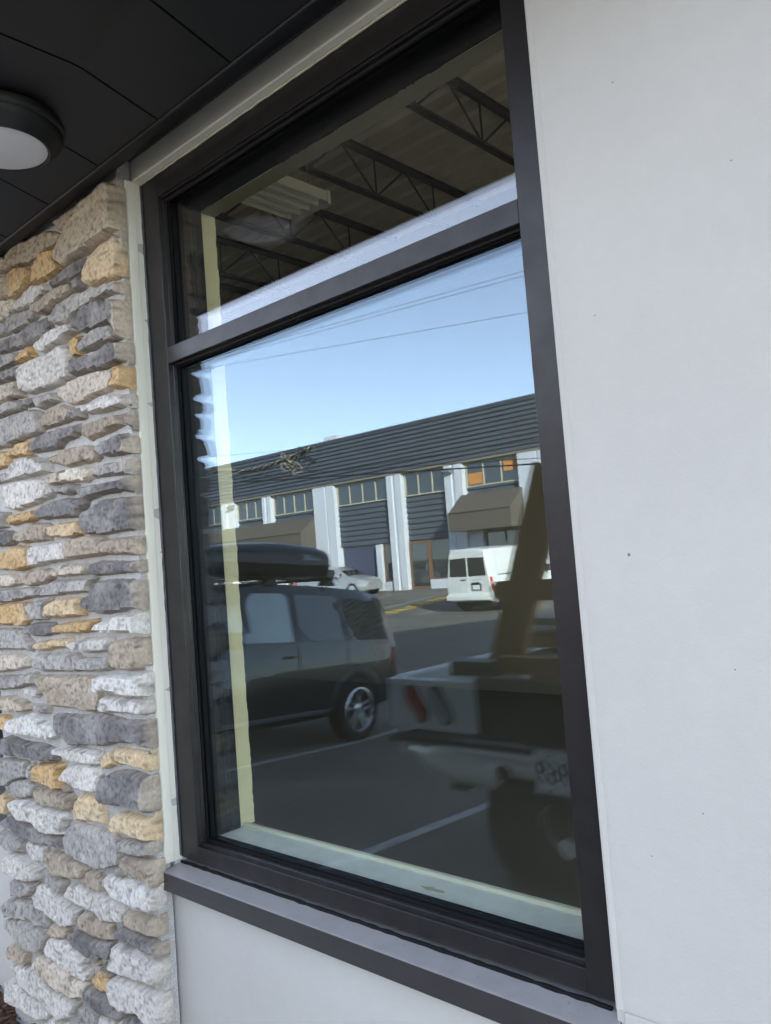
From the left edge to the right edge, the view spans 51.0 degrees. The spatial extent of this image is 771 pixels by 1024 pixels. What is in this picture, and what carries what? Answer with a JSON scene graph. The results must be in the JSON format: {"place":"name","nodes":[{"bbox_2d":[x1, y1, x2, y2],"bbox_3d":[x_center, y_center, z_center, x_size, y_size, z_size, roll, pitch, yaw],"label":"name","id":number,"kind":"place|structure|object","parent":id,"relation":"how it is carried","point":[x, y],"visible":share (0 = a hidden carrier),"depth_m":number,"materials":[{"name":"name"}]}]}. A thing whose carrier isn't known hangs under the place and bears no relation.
{"place":"outdoors","nodes":[
{"label":"outdoors","id":0,"kind":"place"},
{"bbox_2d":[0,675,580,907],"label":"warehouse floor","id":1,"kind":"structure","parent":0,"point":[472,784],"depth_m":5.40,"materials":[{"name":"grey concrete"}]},
{"bbox_2d":[221,186,561,694],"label":"interior wall","id":2,"kind":"structure","parent":1,"relation":"on","point":[389,509],"depth_m":9.34,"materials":[{"name":"paint"}]},
{"bbox_2d":[205,30,515,313],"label":"roof deck","id":3,"kind":"structure","parent":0,"point":[410,138],"depth_m":8.08,"materials":[{"name":"metal"}]},
{"bbox_2d":[219,283,267,319],"bbox_3d":[-3.451,-2.693,8.884,0.092,0.425,5.480,-8,-5,42],"label":"roof joist","id":4,"kind":"object","parent":3,"relation":"attached to","point":[223,286],"visible":0.12,"depth_m":10.53,"materials":[{"name":"metal"}]},
{"bbox_2d":[216,235,327,293],"bbox_3d":[-2.587,-2.808,8.089,0.092,0.425,5.480,-8,-5,42],"label":"roof joist","id":5,"kind":"object","parent":3,"relation":"attached to","point":[247,248],"visible":0.34,"depth_m":9.34,"materials":[{"name":"metal"}]},
{"bbox_2d":[225,148,330,222],"bbox_3d":[-0.975,-2.654,4.995,0.370,1.325,1.280,-8,-5,42],"label":"strip light","id":6,"kind":"object","parent":3,"relation":"hanging from","point":[293,200],"visible":0.41,"depth_m":5.25,"materials":[{"name":"white metal"}]},
{"bbox_2d":[201,198,397,264],"bbox_3d":[-1.722,-2.923,7.294,0.092,0.425,5.480,-8,-5,42],"label":"roof joist","id":7,"kind":"object","parent":3,"relation":"attached to","point":[330,216],"visible":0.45,"depth_m":8.46,"materials":[{"name":"metal"}]},
{"bbox_2d":[281,131,481,228],"bbox_3d":[-0.858,-3.039,6.499,0.092,0.425,5.480,-8,-5,42],"label":"roof joist","id":8,"kind":"object","parent":3,"relation":"attached to","point":[381,158],"visible":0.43,"depth_m":7.47,"materials":[{"name":"metal"}]},
{"bbox_2d":[389,66,513,165],"bbox_3d":[0.007,-3.154,5.704,0.092,0.425,5.480,-8,-5,42],"label":"roof joist","id":9,"kind":"object","parent":3,"relation":"attached to","point":[479,97],"visible":0.28,"depth_m":6.43,"materials":[{"name":"metal"}]},
{"bbox_3d":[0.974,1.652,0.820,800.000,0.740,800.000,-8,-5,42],"label":"parking lot","id":10,"kind":"structure","parent":0,"visible":0},
{"bbox_2d":[0,985,35,1023],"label":"bark bed","id":11,"kind":"object","parent":10,"relation":"on","point":[8,1014],"visible":0.59,"depth_m":2.81,"materials":[{"name":"brown wood"}]},
{"bbox_2d":[0,161,179,1023],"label":"stone column","id":12,"kind":"structure","parent":10,"relation":"on","point":[86,908],"depth_m":2.42,"materials":[{"name":"grey stone"}]},
{"bbox_2d":[0,0,770,1023],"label":"stucco wall","id":13,"kind":"structure","parent":10,"relation":"on","point":[654,134],"depth_m":1.28,"materials":[{"name":"beige paint"}]},
{"bbox_2d":[0,758,6,821],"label":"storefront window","id":14,"kind":"structure","parent":13,"relation":"attached to","point":[2,791],"depth_m":3.01,"materials":[{"name":"metal"}]},
{"bbox_2d":[0,0,340,256],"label":"soffit","id":15,"kind":"structure","parent":13,"relation":"attached to","point":[112,85],"depth_m":1.86,"materials":[{"name":"black metal"}]},
{"bbox_2d":[0,89,65,171],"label":"ceiling light","id":16,"kind":"object","parent":15,"relation":"attached to","point":[32,134],"visible":0.99,"depth_m":2.04,"materials":[{"name":"black metal"}]},
{"bbox_2d":[142,0,621,1023],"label":"storefront window","id":17,"kind":"structure","parent":13,"relation":"attached to","point":[494,952],"depth_m":1.85,"materials":[{"name":"brown metal"}]}
]}

